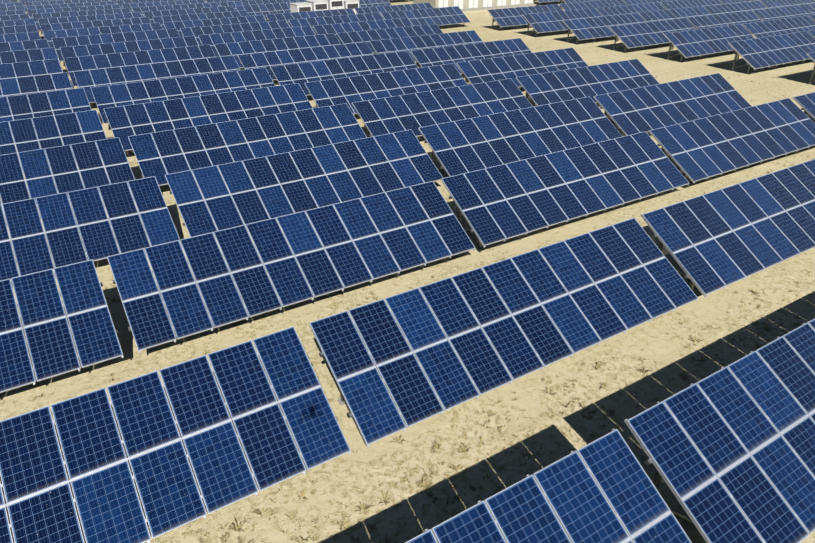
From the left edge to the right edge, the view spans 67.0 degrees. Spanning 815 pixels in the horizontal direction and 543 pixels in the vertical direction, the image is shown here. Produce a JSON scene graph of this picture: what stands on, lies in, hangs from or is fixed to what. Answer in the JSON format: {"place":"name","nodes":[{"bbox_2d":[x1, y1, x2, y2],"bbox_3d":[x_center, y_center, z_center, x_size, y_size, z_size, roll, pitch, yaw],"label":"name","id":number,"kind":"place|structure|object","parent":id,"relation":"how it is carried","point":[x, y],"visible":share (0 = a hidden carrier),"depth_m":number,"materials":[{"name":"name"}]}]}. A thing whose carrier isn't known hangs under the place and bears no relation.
{"place":"outdoors","nodes":[
{"label":"outdoors","id":0,"kind":"place"},
{"bbox_2d":[0,0,814,542],"bbox_3d":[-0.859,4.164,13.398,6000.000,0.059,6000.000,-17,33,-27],"label":"sand ground","id":1,"kind":"structure","parent":0,"point":[666,338],"depth_m":16.18,"materials":[{"name":"beige sand"}]},
{"bbox_2d":[0,0,17,2],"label":"solar table","id":2,"kind":"object","parent":1,"relation":"on","point":[7,1],"visible":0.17,"depth_m":92.49,"materials":[{"name":"blue glass"}]},
{"bbox_2d":[0,2,22,7],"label":"solar table","id":3,"kind":"object","parent":1,"relation":"on","point":[10,4],"visible":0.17,"depth_m":87.83,"materials":[{"name":"blue glass"}]},
{"bbox_2d":[0,10,24,19],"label":"solar table","id":4,"kind":"object","parent":1,"relation":"on","point":[12,12],"visible":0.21,"depth_m":78.31,"materials":[{"name":"blue glass"}]},
{"bbox_2d":[0,6,25,13],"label":"solar table","id":5,"kind":"object","parent":1,"relation":"on","point":[11,8],"visible":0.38,"depth_m":83.12,"materials":[{"name":"blue glass"}]},
{"bbox_2d":[0,14,29,24],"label":"solar table","id":6,"kind":"object","parent":1,"relation":"on","point":[3,18],"visible":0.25,"depth_m":73.66,"materials":[{"name":"blue glass"}]},
{"bbox_2d":[0,24,37,39],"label":"solar table","id":7,"kind":"object","parent":1,"relation":"on","point":[19,29],"visible":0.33,"depth_m":64.14,"materials":[{"name":"blue glass"}]},
{"bbox_2d":[0,19,37,29],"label":"solar table","id":8,"kind":"object","parent":1,"relation":"on","point":[18,22],"visible":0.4,"depth_m":69.00,"materials":[{"name":"blue glass"}]},
{"bbox_2d":[0,32,40,47],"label":"solar table","id":9,"kind":"object","parent":1,"relation":"on","point":[34,36],"visible":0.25,"depth_m":59.43,"materials":[{"name":"blue glass"}]},
{"bbox_2d":[0,39,49,62],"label":"solar table","id":10,"kind":"object","parent":1,"relation":"on","point":[19,45],"visible":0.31,"depth_m":54.78,"materials":[{"name":"blue glass"}]},
{"bbox_2d":[0,59,62,94],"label":"solar table","id":11,"kind":"object","parent":1,"relation":"on","point":[23,69],"visible":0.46,"depth_m":45.25,"materials":[{"name":"blue glass"}]},
{"bbox_2d":[0,47,62,73],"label":"solar table","id":12,"kind":"object","parent":1,"relation":"on","point":[24,56],"visible":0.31,"depth_m":50.02,"materials":[{"name":"blue glass"}]},
{"bbox_2d":[0,72,72,112],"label":"solar table","id":13,"kind":"object","parent":1,"relation":"on","point":[29,85],"visible":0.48,"depth_m":40.50,"materials":[{"name":"blue glass"}]},
{"bbox_2d":[0,88,90,131],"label":"solar table","id":14,"kind":"object","parent":1,"relation":"on","point":[21,107],"visible":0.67,"depth_m":35.78,"materials":[{"name":"blue glass"}]},
{"bbox_2d":[20,0,79,13],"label":"solar table","id":15,"kind":"object","parent":1,"relation":"on","point":[23,3],"visible":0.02,"depth_m":93.55,"materials":[{"name":"blue glass"}]},
{"bbox_2d":[0,110,106,162],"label":"solar table","id":16,"kind":"object","parent":1,"relation":"on","point":[24,134],"visible":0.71,"depth_m":30.98,"materials":[{"name":"blue glass"}]},
{"bbox_2d":[0,259,123,395],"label":"solar table","id":17,"kind":"object","parent":1,"relation":"on","point":[39,304],"visible":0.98,"depth_m":16.04,"materials":[{"name":"blue glass"}]},
{"bbox_2d":[25,0,107,9],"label":"solar table","id":18,"kind":"object","parent":1,"relation":"on","point":[59,2],"visible":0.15,"depth_m":90.65,"materials":[{"name":"blue glass"}]},
{"bbox_2d":[0,137,134,208],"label":"solar table","id":19,"kind":"object","parent":1,"relation":"on","point":[58,173],"visible":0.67,"depth_m":26.20,"materials":[{"name":"blue glass"}]},
{"bbox_2d":[27,1,114,11],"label":"solar table","id":20,"kind":"object","parent":1,"relation":"on","point":[69,5],"visible":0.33,"depth_m":86.39,"materials":[{"name":"blue glass"}]},
{"bbox_2d":[27,4,120,18],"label":"solar table","id":21,"kind":"object","parent":1,"relation":"on","point":[65,9],"visible":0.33,"depth_m":81.49,"materials":[{"name":"blue glass"}]},
{"bbox_2d":[32,8,130,32],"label":"solar table","id":22,"kind":"object","parent":1,"relation":"on","point":[37,16],"visible":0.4,"depth_m":76.70,"materials":[{"name":"blue glass"}]},
{"bbox_2d":[0,176,179,280],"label":"solar table","id":23,"kind":"object","parent":1,"relation":"on","point":[81,231],"visible":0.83,"depth_m":21.41,"materials":[{"name":"blue glass"}]},
{"bbox_2d":[38,12,141,33],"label":"solar table","id":24,"kind":"object","parent":1,"relation":"on","point":[86,18],"visible":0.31,"depth_m":72.35,"materials":[{"name":"blue glass"}]},
{"bbox_2d":[40,17,150,38],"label":"solar table","id":25,"kind":"object","parent":1,"relation":"on","point":[88,24],"visible":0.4,"depth_m":67.50,"materials":[{"name":"blue glass"}]},
{"bbox_2d":[43,23,161,47],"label":"solar table","id":26,"kind":"object","parent":1,"relation":"on","point":[49,35],"visible":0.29,"depth_m":62.65,"materials":[{"name":"blue glass"}]},
{"bbox_2d":[52,28,179,65],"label":"solar table","id":27,"kind":"object","parent":1,"relation":"on","point":[59,42],"visible":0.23,"depth_m":57.98,"materials":[{"name":"blue glass"}]},
{"bbox_2d":[60,36,203,69],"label":"solar table","id":28,"kind":"object","parent":1,"relation":"on","point":[106,48],"visible":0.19,"depth_m":53.48,"materials":[{"name":"blue glass"}]},
{"bbox_2d":[63,44,215,87],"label":"solar table","id":29,"kind":"object","parent":1,"relation":"on","point":[127,58],"visible":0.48,"depth_m":48.54,"materials":[{"name":"blue glass"}]},
{"bbox_2d":[116,0,178,10],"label":"solar table","id":30,"kind":"object","parent":1,"relation":"on","point":[120,2],"visible":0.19,"depth_m":90.30,"materials":[{"name":"blue glass"}]},
{"bbox_2d":[73,55,239,107],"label":"solar table","id":31,"kind":"object","parent":1,"relation":"on","point":[85,79],"visible":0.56,"depth_m":43.80,"materials":[{"name":"blue glass"}]},
{"bbox_2d":[122,0,204,15],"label":"solar table","id":32,"kind":"object","parent":1,"relation":"on","point":[146,4],"visible":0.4,"depth_m":86.60,"materials":[{"name":"blue glass"}]},
{"bbox_2d":[0,326,350,542],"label":"solar table","id":33,"kind":"object","parent":1,"relation":"on","point":[153,424],"visible":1,"depth_m":12.05,"materials":[{"name":"blue glass"}]},
{"bbox_2d":[132,2,218,16],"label":"solar table","id":34,"kind":"object","parent":1,"relation":"on","point":[141,10],"visible":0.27,"depth_m":82.04,"materials":[{"name":"blue glass"}]},
{"bbox_2d":[90,67,274,128],"bbox_3d":[-13.830,-11.103,39.482,11.210,2.277,2.781,-17,33,-27],"label":"solar table","id":35,"kind":"object","parent":1,"relation":"on","point":[186,86],"visible":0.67,"depth_m":39.24,"materials":[{"name":"blue glass"}]},
{"bbox_2d":[143,6,234,22],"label":"solar table","id":36,"kind":"object","parent":1,"relation":"on","point":[150,14],"visible":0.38,"depth_m":77.39,"materials":[{"name":"blue glass"}]},
{"bbox_2d":[152,10,248,30],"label":"solar table","id":37,"kind":"object","parent":1,"relation":"on","point":[174,18],"visible":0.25,"depth_m":72.67,"materials":[{"name":"blue glass"}]},
{"bbox_2d":[104,83,312,156],"bbox_3d":[-10.693,-8.570,34.756,11.210,2.299,2.768,-17,33,-27],"label":"solar table","id":38,"kind":"object","parent":1,"relation":"on","point":[243,104],"visible":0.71,"depth_m":34.43,"materials":[{"name":"blue glass"}]},
{"bbox_2d":[163,15,265,36],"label":"solar table","id":39,"kind":"object","parent":1,"relation":"on","point":[177,25],"visible":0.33,"depth_m":67.92,"materials":[{"name":"blue glass"}]},
{"bbox_2d":[206,0,247,6],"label":"solar table","id":40,"kind":"object","parent":1,"relation":"on","point":[212,1],"depth_m":90.29,"materials":[{"name":"blue glass"}]},
{"bbox_2d":[180,20,288,44],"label":"solar table","id":41,"kind":"object","parent":1,"relation":"on","point":[195,32],"visible":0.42,"depth_m":63.29,"materials":[{"name":"blue glass"}]},
{"bbox_2d":[128,103,366,185],"bbox_3d":[-7.316,-6.083,30.158,11.210,2.273,2.784,-17,33,-27],"label":"solar table","id":42,"kind":"object","parent":1,"relation":"on","point":[247,138],"visible":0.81,"depth_m":29.74,"materials":[{"name":"blue glass"}]},
{"bbox_2d":[198,26,314,56],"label":"solar table","id":43,"kind":"object","parent":1,"relation":"on","point":[229,37],"visible":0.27,"depth_m":58.61,"materials":[{"name":"blue glass"}]},
{"bbox_2d":[219,0,296,10],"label":"solar table","id":44,"kind":"object","parent":1,"relation":"on","point":[238,3],"visible":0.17,"depth_m":86.94,"materials":[{"name":"blue glass"}]},
{"bbox_2d":[235,1,305,19],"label":"solar table","id":45,"kind":"object","parent":1,"relation":"on","point":[263,9],"visible":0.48,"depth_m":81.87,"materials":[{"name":"blue glass"}]},
{"bbox_2d":[214,33,339,67],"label":"solar table","id":46,"kind":"object","parent":1,"relation":"on","point":[234,49],"visible":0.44,"depth_m":53.81,"materials":[{"name":"blue glass"}]},
{"bbox_2d":[107,181,475,352],"bbox_3d":[-3.098,-0.340,19.559,11.210,2.277,2.781,-17,33,-27],"label":"solar table","id":47,"kind":"object","parent":1,"relation":"on","point":[400,219],"visible":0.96,"depth_m":18.88,"materials":[{"name":"blue glass"}]},
{"bbox_2d":[165,130,442,236],"bbox_3d":[-3.842,-3.628,25.609,11.210,2.254,2.795,-17,33,-27],"label":"solar table","id":48,"kind":"object","parent":1,"relation":"on","point":[378,164],"visible":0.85,"depth_m":25.06,"materials":[{"name":"blue glass"}]},
{"bbox_2d":[237,42,373,79],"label":"solar table","id":49,"kind":"object","parent":1,"relation":"on","point":[266,60],"visible":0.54,"depth_m":49.09,"materials":[{"name":"blue glass"}]},
{"bbox_2d":[266,8,354,26],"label":"solar table","id":50,"kind":"object","parent":1,"relation":"on","point":[305,14],"visible":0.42,"depth_m":73.10,"materials":[{"name":"blue glass"}]},
{"bbox_2d":[289,0,359,13],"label":"white transformer cabinets","id":51,"kind":"object","parent":1,"relation":"on","point":[312,5],"visible":0.4,"depth_m":78.78,"materials":[{"name":"metal"}]},
{"bbox_2d":[288,12,382,34],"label":"solar table","id":52,"kind":"object","parent":1,"relation":"on","point":[311,22],"visible":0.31,"depth_m":68.54,"materials":[{"name":"blue glass"}]},
{"bbox_2d":[270,51,417,95],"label":"solar table","id":53,"kind":"object","parent":1,"relation":"on","point":[301,74],"visible":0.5,"depth_m":44.51,"materials":[{"name":"blue glass"}]},
{"bbox_2d":[313,18,412,43],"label":"solar table","id":54,"kind":"object","parent":1,"relation":"on","point":[335,29],"visible":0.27,"depth_m":63.89,"materials":[{"name":"blue glass"}]},
{"bbox_2d":[359,0,390,7],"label":"solar table","id":55,"kind":"object","parent":1,"relation":"on","point":[368,3],"visible":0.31,"depth_m":89.03,"materials":[{"name":"blue glass"}]},
{"bbox_2d":[304,64,467,114],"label":"solar table","id":56,"kind":"object","parent":1,"relation":"on","point":[337,91],"visible":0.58,"depth_m":39.69,"materials":[{"name":"blue glass"}]},
{"bbox_2d":[337,24,442,53],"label":"solar table","id":57,"kind":"object","parent":1,"relation":"on","point":[366,36],"visible":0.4,"depth_m":59.07,"materials":[{"name":"blue glass"}]},
{"bbox_2d":[354,3,432,19],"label":"solar table","id":58,"kind":"object","parent":1,"relation":"on","point":[380,9],"visible":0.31,"depth_m":78.40,"materials":[{"name":"blue glass"}]},
{"bbox_2d":[1,18,812,542],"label":"dry grass tufts","id":59,"kind":"object","parent":1,"relation":"on","point":[345,520],"visible":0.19,"depth_m":13.66,"materials":[{"name":"beige plant"}]},
{"bbox_2d":[381,6,469,27],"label":"solar table","id":60,"kind":"object","parent":1,"relation":"on","point":[446,16],"visible":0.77,"depth_m":74.09,"materials":[{"name":"blue glass"}]},
{"bbox_2d":[369,30,482,62],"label":"solar table","id":61,"kind":"object","parent":1,"relation":"on","point":[408,44],"visible":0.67,"depth_m":54.34,"materials":[{"name":"blue glass"}]},
{"bbox_2d":[352,78,532,140],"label":"solar table","id":62,"kind":"object","parent":1,"relation":"on","point":[413,112],"visible":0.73,"depth_m":35.02,"materials":[{"name":"blue glass"}]},
{"bbox_2d":[410,38,531,74],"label":"solar table","id":63,"kind":"object","parent":1,"relation":"on","point":[454,55],"visible":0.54,"depth_m":49.76,"materials":[{"name":"blue glass"}]},
{"bbox_2d":[413,0,539,11],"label":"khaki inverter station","id":64,"kind":"object","parent":1,"relation":"on","point":[469,5],"visible":0.73,"depth_m":92.35,"materials":[{"name":"white paint"}]},
{"bbox_2d":[309,218,698,447],"bbox_3d":[3.138,1.272,16.468,11.210,2.273,2.784,-17,33,-27],"label":"solar table","id":65,"kind":"object","parent":1,"relation":"on","point":[504,322],"visible":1,"depth_m":15.68,"materials":[{"name":"blue glass"}]},
{"bbox_2d":[418,96,622,176],"bbox_3d":[5.954,-6.622,30.799,11.210,2.298,2.769,-17,33,-27],"label":"solar table","id":66,"kind":"object","parent":1,"relation":"on","point":[463,146],"visible":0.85,"depth_m":30.28,"materials":[{"name":"blue glass"}]},
{"bbox_2d":[456,48,587,87],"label":"solar table","id":67,"kind":"object","parent":1,"relation":"on","point":[512,67],"visible":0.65,"depth_m":44.87,"materials":[{"name":"blue glass"}]},
{"bbox_2d":[487,4,562,30],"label":"solar table","id":68,"kind":"object","parent":1,"relation":"on","point":[505,17],"visible":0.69,"depth_m":73.67,"materials":[{"name":"blue glass"}]},
{"bbox_2d":[405,429,691,542],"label":"solar table","id":69,"kind":"object","parent":1,"relation":"on","point":[603,489],"visible":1,"depth_m":10.20,"materials":[{"name":"blue glass"}]},
{"bbox_2d":[536,0,562,5],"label":"solar table","id":70,"kind":"object","parent":1,"relation":"on","point":[541,1],"visible":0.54,"depth_m":97.02,"materials":[{"name":"blue glass"}]},
{"bbox_2d":[523,8,600,36],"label":"solar table","id":71,"kind":"object","parent":1,"relation":"on","point":[544,22],"visible":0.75,"depth_m":69.10,"materials":[{"name":"blue glass"}]},
{"bbox_2d":[440,131,689,249],"bbox_3d":[6.683,-3.336,24.778,11.210,2.298,2.769,-17,33,-27],"label":"solar table","id":72,"kind":"object","parent":1,"relation":"on","point":[498,203],"visible":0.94,"depth_m":24.17,"materials":[{"name":"blue glass"}]},
{"bbox_2d":[560,0,591,6],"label":"solar table","id":73,"kind":"object","parent":1,"relation":"on","point":[568,1],"visible":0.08,"depth_m":92.78,"materials":[{"name":"blue glass"}]},
{"bbox_2d":[516,59,659,105],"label":"solar table","id":74,"kind":"object","parent":1,"relation":"on","point":[564,85],"visible":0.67,"depth_m":40.25,"materials":[{"name":"blue glass"}]},
{"bbox_2d":[559,0,625,14],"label":"solar table","id":75,"kind":"object","parent":1,"relation":"on","point":[588,4],"visible":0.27,"depth_m":80.07,"materials":[{"name":"blue glass"}]},
{"bbox_2d":[563,13,644,43],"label":"solar table","id":76,"kind":"object","parent":1,"relation":"on","point":[588,28],"visible":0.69,"depth_m":64.52,"materials":[{"name":"blue glass"}]},
{"bbox_2d":[596,2,664,19],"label":"solar table","id":77,"kind":"object","parent":1,"relation":"on","point":[624,9],"visible":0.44,"depth_m":75.42,"materials":[{"name":"blue glass"}]},
{"bbox_2d":[623,0,673,8],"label":"solar table","id":78,"kind":"object","parent":1,"relation":"on","point":[630,2],"visible":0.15,"depth_m":84.29,"materials":[{"name":"blue glass"}]},
{"bbox_2d":[609,18,695,52],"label":"solar table","id":79,"kind":"object","parent":1,"relation":"on","point":[635,35],"visible":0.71,"depth_m":59.97,"materials":[{"name":"blue glass"}]},
{"bbox_2d":[593,73,751,135],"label":"solar table","id":80,"kind":"object","parent":1,"relation":"on","point":[639,110],"visible":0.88,"depth_m":35.55,"materials":[{"name":"blue glass"}]},
{"bbox_2d":[638,6,709,28],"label":"solar table","id":81,"kind":"object","parent":1,"relation":"on","point":[661,15],"visible":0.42,"depth_m":70.71,"materials":[{"name":"blue glass"}]},
{"bbox_2d":[660,0,721,13],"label":"solar table","id":82,"kind":"object","parent":1,"relation":"on","point":[674,4],"visible":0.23,"depth_m":80.34,"materials":[{"name":"blue glass"}]},
{"bbox_2d":[663,24,754,61],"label":"solar table","id":83,"kind":"object","parent":1,"relation":"on","point":[699,42],"visible":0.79,"depth_m":55.45,"materials":[{"name":"blue glass"}]},
{"bbox_2d":[624,319,814,542],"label":"solar table","id":84,"kind":"object","parent":1,"relation":"on","point":[729,450],"visible":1,"depth_m":11.69,"materials":[{"name":"blue glass"}]},
{"bbox_2d":[687,10,761,29],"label":"solar table","id":85,"kind":"object","parent":1,"relation":"on","point":[722,19],"visible":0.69,"depth_m":66.02,"materials":[{"name":"blue glass"}]},
{"bbox_2d":[640,159,814,296],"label":"solar table","id":86,"kind":"object","parent":1,"relation":"on","point":[716,240],"visible":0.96,"depth_m":20.49,"materials":[{"name":"blue glass"}]},
{"bbox_2d":[649,98,814,186],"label":"solar table","id":87,"kind":"object","parent":1,"relation":"on","point":[706,147],"visible":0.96,"depth_m":29.42,"materials":[{"name":"blue glass"}]},
{"bbox_2d":[703,0,766,14],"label":"solar table","id":88,"kind":"object","parent":1,"relation":"on","point":[733,7],"visible":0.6,"depth_m":76.02,"materials":[{"name":"blue glass"}]},
{"bbox_2d":[719,0,764,5],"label":"solar table","id":89,"kind":"object","parent":1,"relation":"on","point":[728,1],"visible":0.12,"depth_m":84.45,"materials":[{"name":"blue glass"}]},
{"bbox_2d":[728,31,814,73],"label":"solar table","id":90,"kind":"object","parent":1,"relation":"on","point":[766,52],"visible":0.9,"depth_m":50.84,"materials":[{"name":"blue glass"}]},
{"bbox_2d":[742,16,814,37],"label":"solar table","id":91,"kind":"object","parent":1,"relation":"on","point":[760,29],"visible":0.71,"depth_m":61.24,"materials":[{"name":"blue glass"}]},
{"bbox_2d":[752,4,814,20],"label":"solar table","id":92,"kind":"object","parent":1,"relation":"on","point":[783,12],"visible":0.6,"depth_m":71.25,"materials":[{"name":"blue glass"}]},
{"bbox_2d":[760,0,814,7],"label":"solar table","id":93,"kind":"object","parent":1,"relation":"on","point":[774,3],"visible":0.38,"depth_m":80.55,"materials":[{"name":"blue glass"}]},
{"bbox_2d":[793,92,814,119],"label":"solar table","id":94,"kind":"object","parent":1,"relation":"on","point":[806,102],"visible":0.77,"depth_m":33.14,"materials":[{"name":"blue glass"}]},
{"bbox_2d":[806,52,814,84],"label":"solar table","id":95,"kind":"object","parent":1,"relation":"on","point":[811,55],"visible":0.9,"depth_m":44.98,"materials":[{"name":"glass"}]},
{"bbox_2d":[807,30,814,38],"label":"solar table","id":96,"kind":"object","parent":1,"relation":"on","point":[811,32],"visible":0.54,"depth_m":54.66,"materials":[{"name":"blue glass"}]},
{"bbox_2d":[808,14,814,22],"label":"solar table","id":97,"kind":"object","parent":1,"relation":"on","point":[812,17],"visible":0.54,"depth_m":64.56,"materials":[{"name":"blue glass"}]}
]}

